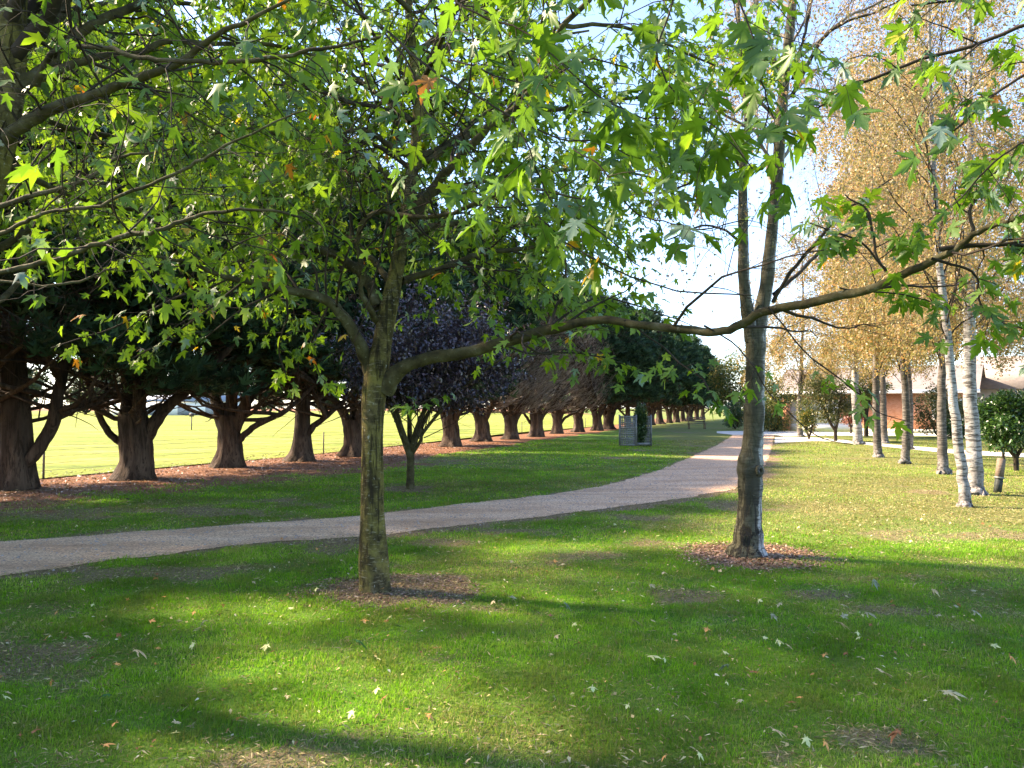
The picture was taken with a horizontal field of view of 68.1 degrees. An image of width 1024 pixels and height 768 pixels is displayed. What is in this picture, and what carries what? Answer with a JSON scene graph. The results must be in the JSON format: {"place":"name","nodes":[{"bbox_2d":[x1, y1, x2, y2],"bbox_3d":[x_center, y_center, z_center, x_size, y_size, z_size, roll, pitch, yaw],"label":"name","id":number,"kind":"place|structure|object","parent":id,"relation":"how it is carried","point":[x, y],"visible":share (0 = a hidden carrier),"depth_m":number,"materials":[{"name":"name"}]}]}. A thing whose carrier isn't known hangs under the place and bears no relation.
{"place":"outdoors","nodes":[
{"label":"outdoors","id":0,"kind":"place"},
{"bbox_2d":[32,411,623,478],"bbox_3d":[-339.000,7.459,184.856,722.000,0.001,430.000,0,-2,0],"label":"field","id":1,"kind":"structure","parent":0,"point":[172,430],"depth_m":40.90,"materials":[{"name":"plant"}]},
{"bbox_2d":[28,368,48,406],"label":"distant tree","id":2,"kind":"object","parent":1,"relation":"on","point":[35,386],"visible":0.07,"depth_m":179.04,"materials":[{"name":"green plant"}]},
{"bbox_2d":[64,379,91,414],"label":"distant tree","id":3,"kind":"object","parent":1,"relation":"on","point":[73,391],"visible":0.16,"depth_m":182.54,"materials":[{"name":"green plant"}]},
{"bbox_2d":[81,377,119,411],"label":"distant tree","id":4,"kind":"object","parent":1,"relation":"on","point":[101,392],"visible":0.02,"depth_m":176.72,"materials":[{"name":"green plant"}]},
{"bbox_2d":[109,395,239,414],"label":"farm shed","id":5,"kind":"structure","parent":1,"relation":"on","point":[185,412],"depth_m":163.93,"materials":[{"name":"white paint"}]},
{"bbox_2d":[178,406,189,414],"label":"door","id":6,"kind":"structure","parent":5,"relation":"in","point":[185,412],"depth_m":163.83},
{"bbox_2d":[205,407,212,413],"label":"door","id":7,"kind":"structure","parent":5,"relation":"in","point":[207,410],"depth_m":163.83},
{"bbox_2d":[189,413,193,429],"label":"field post","id":8,"kind":"object","parent":1,"relation":"on","point":[190,415],"visible":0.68,"depth_m":55.07,"materials":[{"name":"metal"}]},
{"bbox_2d":[253,391,285,411],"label":"distant tree","id":9,"kind":"object","parent":1,"relation":"on","point":[270,409],"visible":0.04,"depth_m":184.81,"materials":[{"name":"green plant"}]},
{"bbox_2d":[42,418,591,477],"bbox_3d":[-1.843,2.490,39.978,1.239,0.780,63.764,-1,-2,21],"label":"wire fence","id":10,"kind":"object","parent":1,"relation":"on","point":[43,467],"visible":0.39,"depth_m":21.02,"materials":[{"name":"metal"}]},
{"bbox_2d":[312,396,331,412],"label":"distant tree","id":11,"kind":"object","parent":1,"relation":"on","point":[327,401],"visible":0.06,"depth_m":193.35,"materials":[{"name":"green plant"}]},
{"bbox_2d":[0,435,773,575],"bbox_3d":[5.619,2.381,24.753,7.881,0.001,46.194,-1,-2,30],"label":"path","id":12,"kind":"structure","parent":0,"point":[726,453],"depth_m":10.65,"materials":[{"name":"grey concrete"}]},
{"bbox_2d":[0,409,1023,767],"bbox_3d":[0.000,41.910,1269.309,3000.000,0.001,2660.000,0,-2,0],"label":"lawn","id":13,"kind":"structure","parent":0,"point":[682,433],"depth_m":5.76,"materials":[{"name":"green plant"}]},
{"bbox_2d":[0,1,235,490],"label":"cypress tree","id":14,"kind":"object","parent":13,"relation":"on","point":[21,452],"visible":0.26,"depth_m":14.75,"materials":[{"name":"green plant"}]},
{"bbox_2d":[133,648,146,658],"bbox_3d":[-2.332,1.692,4.742,0.092,0.066,0.086,1,-2,-23],"label":"fallen leaf","id":15,"kind":"object","parent":13,"relation":"on","point":[143,654],"visible":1,"depth_m":4.74,"materials":[{"name":"grey plant"}]},
{"bbox_2d":[0,0,288,367],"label":"maple tree","id":16,"kind":"object","parent":13,"relation":"on","point":[11,241],"visible":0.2,"depth_m":9.91,"materials":[{"name":"green plant"}]},
{"bbox_2d":[0,27,327,480],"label":"cypress tree","id":17,"kind":"object","parent":13,"relation":"on","point":[138,427],"visible":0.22,"depth_m":16.38,"materials":[{"name":"green plant"}]},
{"bbox_2d":[98,99,362,467],"bbox_3d":[-7.877,-2.730,21.053,7.706,10.223,8.181,0,-2,0],"label":"cypress tree","id":18,"kind":"object","parent":13,"relation":"on","point":[231,418],"visible":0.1,"depth_m":20.38,"materials":[{"name":"green plant"}]},
{"bbox_2d":[0,0,461,337],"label":"maple tree","id":19,"kind":"object","parent":13,"relation":"on","point":[26,26],"visible":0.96,"depth_m":4.48,"materials":[{"name":"green plant"}]},
{"bbox_2d":[1,442,556,517],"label":"needle litter","id":20,"kind":"object","parent":13,"relation":"on","point":[248,461],"visible":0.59,"depth_m":19.34,"materials":[{"name":"brown plant"}]},
{"bbox_2d":[195,147,430,461],"bbox_3d":[-6.466,-2.627,23.193,8.119,10.157,8.217,0,-2,0],"label":"cypress tree","id":21,"kind":"object","parent":13,"relation":"on","point":[301,449],"visible":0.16,"depth_m":22.67,"materials":[{"name":"green plant"}]},
{"bbox_2d":[347,708,354,718],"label":"leaf","id":22,"kind":"object","parent":13,"relation":"on","point":[351,712],"visible":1,"depth_m":3.87,"materials":[{"name":"white plant"}]},
{"bbox_2d":[252,165,472,456],"bbox_3d":[-5.145,-2.589,25.441,8.036,10.280,8.190,0,-2,0],"label":"cypress tree","id":23,"kind":"object","parent":13,"relation":"on","point":[352,439],"visible":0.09,"depth_m":24.49,"materials":[{"name":"green plant"}]},
{"bbox_2d":[287,572,483,613],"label":"soil litter","id":24,"kind":"object","parent":13,"relation":"on","point":[395,598],"visible":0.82,"depth_m":6.56,"materials":[{"name":"brown plant"}]},
{"bbox_2d":[309,280,538,488],"bbox_3d":[-1.637,0.011,15.114,4.400,4.359,3.903,-2,-2,40],"label":"plum tree","id":25,"kind":"object","parent":13,"relation":"on","point":[431,382],"visible":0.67,"depth_m":14.66,"materials":[{"name":"purple plant"}]},
{"bbox_2d":[411,210,544,446],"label":"cypress tree","id":26,"kind":"object","parent":13,"relation":"on","point":[451,436],"visible":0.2,"depth_m":30.49,"materials":[{"name":"green plant"}]},
{"bbox_2d":[464,241,550,441],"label":"cypress tree","id":27,"kind":"object","parent":13,"relation":"on","point":[482,430],"visible":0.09,"depth_m":36.17,"materials":[{"name":"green plant"}]},
{"bbox_2d":[0,475,1023,767],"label":"thatch","id":28,"kind":"object","parent":13,"relation":"on","point":[234,763],"visible":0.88,"depth_m":6.33,"materials":[{"name":"plant"}]},
{"bbox_2d":[0,495,1023,767],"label":"leaf fragments","id":29,"kind":"object","parent":13,"relation":"on","point":[522,641],"visible":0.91,"depth_m":5.07,"materials":[{"name":"brown plant"}]},
{"bbox_2d":[33,0,1023,593],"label":"maple tree","id":30,"kind":"object","parent":13,"relation":"on","point":[381,378],"visible":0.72,"depth_m":6.49,"materials":[{"name":"green plant"}]},
{"bbox_2d":[484,242,580,439],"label":"cypress tree","id":31,"kind":"object","parent":13,"relation":"on","point":[511,413],"visible":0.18,"depth_m":38.47,"materials":[{"name":"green plant"}]},
{"bbox_2d":[515,261,592,436],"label":"cypress tree","id":32,"kind":"object","parent":13,"relation":"on","point":[535,421],"visible":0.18,"depth_m":42.03,"materials":[{"name":"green plant"}]},
{"bbox_2d":[517,272,608,433],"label":"cypress tree","id":33,"kind":"object","parent":13,"relation":"on","point":[590,387],"visible":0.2,"depth_m":47.12,"materials":[{"name":"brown plant"}]},
{"bbox_2d":[544,290,631,431],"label":"cypress tree","id":34,"kind":"object","parent":13,"relation":"on","point":[578,425],"visible":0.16,"depth_m":50.08,"materials":[{"name":"green plant"}]},
{"bbox_2d":[575,289,652,430],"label":"cypress tree","id":35,"kind":"object","parent":13,"relation":"on","point":[634,350],"visible":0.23,"depth_m":52.92,"materials":[{"name":"green plant"}]},
{"bbox_2d":[584,312,664,429],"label":"cypress tree","id":36,"kind":"object","parent":13,"relation":"on","point":[608,420],"visible":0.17,"depth_m":56.70,"materials":[{"name":"green plant"}]},
{"bbox_2d":[619,415,651,445],"bbox_3d":[5.202,1.954,31.901,1.314,1.320,0.593,-1,-2,30],"label":"tree guard","id":37,"kind":"object","parent":13,"relation":"on","point":[627,430],"visible":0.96,"depth_m":31.78,"materials":[{"name":"grey metal"}]},
{"bbox_2d":[634,402,648,445],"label":"young conifer","id":38,"kind":"object","parent":13,"relation":"on","point":[640,412],"visible":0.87,"depth_m":31.78,"materials":[{"name":"green plant"}]},
{"bbox_2d":[619,310,668,425],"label":"cypress tree","id":39,"kind":"object","parent":13,"relation":"on","point":[645,400],"visible":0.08,"depth_m":60.83,"materials":[{"name":"green plant"}]},
{"bbox_2d":[646,654,660,660],"bbox_3d":[0.886,1.711,4.746,0.094,0.020,0.086,0,-2,-1],"label":"fallen leaf","id":40,"kind":"object","parent":13,"relation":"on","point":[653,656],"visible":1,"depth_m":4.75,"materials":[{"name":"beige plant"}]},
{"bbox_2d":[619,306,688,412],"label":"cypress tree","id":41,"kind":"object","parent":13,"relation":"on","point":[654,316],"visible":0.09,"depth_m":64.49,"materials":[{"name":"green plant"}]},
{"bbox_2d":[631,332,693,424],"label":"cypress tree","id":42,"kind":"object","parent":13,"relation":"on","point":[673,400],"visible":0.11,"depth_m":69.85,"materials":[{"name":"green plant"}]},
{"bbox_2d":[654,332,706,423],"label":"cypress tree","id":43,"kind":"object","parent":13,"relation":"on","point":[691,353],"visible":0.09,"depth_m":74.54,"materials":[{"name":"green plant"}]},
{"bbox_2d":[662,339,700,422],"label":"cypress tree","id":44,"kind":"object","parent":13,"relation":"on","point":[671,409],"visible":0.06,"depth_m":80.11,"materials":[{"name":"green plant"}]},
{"bbox_2d":[341,0,1023,303],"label":"maple tree","id":45,"kind":"object","parent":13,"relation":"on","point":[738,142],"visible":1,"depth_m":2.44,"materials":[{"name":"green plant"}]},
{"bbox_2d":[669,337,712,422],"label":"cypress tree","id":46,"kind":"object","parent":13,"relation":"on","point":[676,417],"visible":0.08,"depth_m":83.85,"materials":[{"name":"green plant"}]},
{"bbox_2d":[680,335,713,421],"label":"cypress tree","id":47,"kind":"object","parent":13,"relation":"on","point":[682,416],"visible":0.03,"depth_m":88.86,"materials":[{"name":"green plant"}]},
{"bbox_2d":[687,417,706,428],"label":"park bench","id":48,"kind":"object","parent":13,"relation":"on","point":[703,419],"visible":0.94,"depth_m":58.03,"materials":[{"name":"brown wood"}]},
{"bbox_2d":[685,345,723,420],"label":"cypress tree","id":49,"kind":"object","parent":13,"relation":"on","point":[689,412],"visible":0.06,"depth_m":94.32,"materials":[{"name":"green plant"}]},
{"bbox_2d":[692,344,718,418],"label":"cypress tree","id":50,"kind":"object","parent":13,"relation":"on","point":[696,413],"visible":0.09,"depth_m":100.57,"materials":[{"name":"green plant"}]},
{"bbox_2d":[699,360,730,418],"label":"cypress tree","id":51,"kind":"object","parent":13,"relation":"on","point":[703,412],"visible":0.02,"depth_m":106.55,"materials":[{"name":"green plant"}]},
{"bbox_2d":[722,400,743,428],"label":"garden shrub","id":52,"kind":"object","parent":13,"relation":"on","point":[736,411],"visible":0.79,"depth_m":57.49,"materials":[{"name":"green plant"}]},
{"bbox_2d":[707,343,770,414],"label":"garden tree","id":53,"kind":"object","parent":13,"relation":"on","point":[722,379],"visible":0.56,"depth_m":75.30,"materials":[{"name":"green plant"}]},
{"bbox_2d":[659,539,857,576],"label":"bark mulch","id":54,"kind":"object","parent":13,"relation":"on","point":[772,552],"visible":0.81,"depth_m":8.03,"materials":[{"name":"brown wood"}]},
{"bbox_2d":[764,377,797,431],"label":"garden shrub","id":55,"kind":"object","parent":13,"relation":"on","point":[777,394],"visible":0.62,"depth_m":51.08,"materials":[{"name":"green plant"}]},
{"bbox_2d":[731,209,850,436],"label":"birch tree","id":56,"kind":"object","parent":13,"relation":"on","point":[802,379],"visible":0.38,"depth_m":42.35,"materials":[{"name":"orange plant"}]},
{"bbox_2d":[802,734,811,746],"bbox_3d":[1.387,1.678,3.565,0.062,0.051,0.033,0,-2,2],"label":"leaf","id":57,"kind":"object","parent":13,"relation":"on","point":[807,739],"visible":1,"depth_m":3.56,"materials":[{"name":"plant"}]},
{"bbox_2d":[599,0,1023,559],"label":"maple tree","id":58,"kind":"object","parent":13,"relation":"on","point":[748,538],"visible":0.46,"depth_m":8.19,"materials":[{"name":"green plant"}]},
{"bbox_2d":[791,374,851,440],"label":"garden tree","id":59,"kind":"object","parent":13,"relation":"on","point":[841,405],"visible":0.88,"depth_m":36.13,"materials":[{"name":"green plant"}]},
{"bbox_2d":[769,125,924,444],"bbox_3d":[15.185,-4.415,33.946,6.652,14.761,7.177,0,-2,5],"label":"birch tree","id":60,"kind":"object","parent":13,"relation":"on","point":[857,434],"visible":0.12,"depth_m":33.37,"materials":[{"name":"orange plant"}]},
{"bbox_2d":[765,142,975,443],"bbox_3d":[16.642,-4.694,35.017,8.018,15.189,7.458,0,-2,-12],"label":"birch tree","id":61,"kind":"object","parent":13,"relation":"on","point":[883,423],"visible":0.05,"depth_m":34.42,"materials":[{"name":"orange plant"}]},
{"bbox_2d":[847,370,894,436],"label":"garden tree","id":62,"kind":"object","parent":13,"relation":"on","point":[866,410],"visible":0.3,"depth_m":42.20,"materials":[{"name":"green plant"}]},
{"bbox_2d":[864,612,877,617],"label":"fallen leaf","id":63,"kind":"object","parent":13,"relation":"on","point":[871,614],"visible":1,"depth_m":5.63,"materials":[{"name":"beige plant"}]},
{"bbox_2d":[765,28,980,457],"bbox_3d":[11.874,-4.553,25.258,6.661,14.264,6.196,-1,-2,17],"label":"birch tree","id":64,"kind":"object","parent":13,"relation":"on","point":[877,449],"visible":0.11,"depth_m":24.78,"materials":[{"name":"orange plant"}]},
{"bbox_2d":[872,578,879,589],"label":"fallen leaf","id":65,"kind":"object","parent":13,"relation":"on","point":[874,581],"visible":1,"depth_m":6.58,"materials":[{"name":"grey plant"}]},
{"bbox_2d":[874,668,891,677],"bbox_3d":[2.179,1.697,4.441,0.136,0.043,0.111,15,5,-11],"label":"fallen leaf","id":66,"kind":"object","parent":13,"relation":"on","point":[880,670],"visible":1,"depth_m":4.44,"materials":[{"name":"grey plant"}]},
{"bbox_2d":[781,364,985,432],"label":"house","id":67,"kind":"structure","parent":13,"relation":"on","point":[894,403],"depth_m":49.86,"materials":[{"name":"brick"}]},
{"bbox_2d":[790,400,852,431],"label":"garage door","id":68,"kind":"structure","parent":67,"relation":"in","point":[822,426],"depth_m":52.49,"materials":[{"name":"white paint"}]},
{"bbox_2d":[888,728,904,742],"bbox_3d":[1.820,1.666,3.592,0.076,0.061,0.075,-1,-2,27],"label":"fallen leaf","id":69,"kind":"object","parent":13,"relation":"on","point":[893,734],"visible":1,"depth_m":3.60,"materials":[{"name":"brown plant"}]},
{"bbox_2d":[806,171,990,387],"bbox_3d":[19.154,-4.282,37.861,7.401,14.528,6.884,1,-2,-35],"label":"birch tree","id":70,"kind":"object","parent":13,"relation":"on","point":[867,373],"visible":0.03,"depth_m":37.80,"materials":[{"name":"orange plant"}]},
{"bbox_2d":[775,437,1023,456],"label":"footpath","id":71,"kind":"structure","parent":13,"relation":"on","point":[800,439],"depth_m":33.00,"materials":[{"name":"concrete"}]},
{"bbox_2d":[795,400,819,438],"bbox_3d":[15.148,1.773,38.900,1.191,2.165,1.210,1,-2,-36],"label":"garden shrub","id":72,"kind":"object","parent":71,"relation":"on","point":[807,413],"visible":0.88,"depth_m":38.74,"materials":[{"name":"green plant"}]},
{"bbox_2d":[783,0,1023,495],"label":"birch tree","id":73,"kind":"object","parent":13,"relation":"on","point":[974,459],"visible":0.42,"depth_m":14.10,"materials":[{"name":"white plant"}]},
{"bbox_2d":[789,0,1023,507],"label":"birch tree","id":74,"kind":"object","parent":13,"relation":"on","point":[964,498],"visible":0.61,"depth_m":12.37,"materials":[{"name":"white plant"}]},
{"bbox_2d":[802,0,1023,474],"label":"birch tree","id":75,"kind":"object","parent":13,"relation":"on","point":[942,458],"visible":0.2,"depth_m":18.39,"materials":[{"name":"orange plant"}]},
{"bbox_2d":[807,32,1023,463],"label":"birch tree","id":76,"kind":"object","parent":13,"relation":"on","point":[905,454],"visible":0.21,"depth_m":21.65,"materials":[{"name":"orange plant"}]},
{"bbox_2d":[832,94,1022,448],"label":"birch tree","id":77,"kind":"object","parent":13,"relation":"on","point":[911,404],"visible":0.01,"depth_m":29.35,"materials":[{"name":"orange plant"}]},
{"bbox_2d":[913,383,963,435],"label":"garden shrub","id":78,"kind":"object","parent":13,"relation":"on","point":[924,414],"visible":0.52,"depth_m":41.47,"materials":[{"name":"green plant"}]},
{"bbox_2d":[936,418,964,437],"bbox_3d":[23.629,2.347,40.222,2.173,1.182,1.534,-1,-2,21],"label":"garden shrub","id":79,"kind":"object","parent":13,"relation":"on","point":[948,424],"visible":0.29,"depth_m":39.98,"materials":[{"name":"green plant"}]},
{"bbox_2d":[938,690,965,700],"bbox_3d":[2.391,1.683,4.107,0.112,0.030,0.124,1,-2,-22],"label":"fallen leaf","id":80,"kind":"object","parent":13,"relation":"on","point":[950,692],"visible":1,"depth_m":4.11,"materials":[{"name":"white plant"}]},
{"bbox_2d":[958,31,1023,365],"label":"birch tree","id":81,"kind":"object","parent":13,"relation":"on","point":[1012,78],"visible":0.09,"depth_m":22.04,"materials":[{"name":"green plant"}]},
{"bbox_2d":[962,113,1023,377],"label":"birch tree","id":82,"kind":"object","parent":13,"relation":"on","point":[1019,299],"visible":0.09,"depth_m":36.70,"materials":[{"name":"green plant"}]},
{"bbox_2d":[993,458,1005,492],"bbox_3d":[9.243,1.745,14.369,0.195,0.678,0.125,0,-2,0],"label":"garden post","id":83,"kind":"object","parent":13,"relation":"on","point":[999,473],"visible":0.93,"depth_m":14.32,"materials":[{"name":"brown wood"}]},
{"bbox_2d":[976,356,1023,415],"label":"cottage","id":84,"kind":"structure","parent":13,"relation":"on","point":[990,383],"depth_m":50.59,"materials":[{"name":"beige paint"}]},
{"bbox_2d":[977,388,1023,470],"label":"evergreen tree","id":85,"kind":"object","parent":13,"relation":"on","point":[1001,425],"visible":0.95,"depth_m":19.01,"materials":[{"name":"green plant"}]},
{"bbox_2d":[1000,0,1023,348],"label":"birch tree","id":86,"kind":"object","parent":13,"relation":"on","point":[1016,178],"visible":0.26,"depth_m":18.31,"materials":[{"name":"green plant"}]},
{"bbox_2d":[27,0,1023,408],"label":"sky","id":87,"kind":"structure","parent":0,"point":[724,306],"materials":[{"name":"white"}]},
{"bbox_2d":[840,411,863,433],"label":"garden shrub","id":88,"kind":"object","parent":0,"point":[849,420],"visible":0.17,"depth_m":47.33,"materials":[{"name":"brown plant"}]},
{"bbox_2d":[717,431,991,436],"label":"driveway","id":89,"kind":"structure","parent":0,"point":[786,433],"depth_m":47.39,"materials":[{"name":"concrete"}]},
{"bbox_2d":[982,402,1022,458],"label":"evergreen tree","id":90,"kind":"object","parent":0,"point":[1003,455],"visible":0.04,"depth_m":21.71,"materials":[{"name":"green plant"}]}
]}

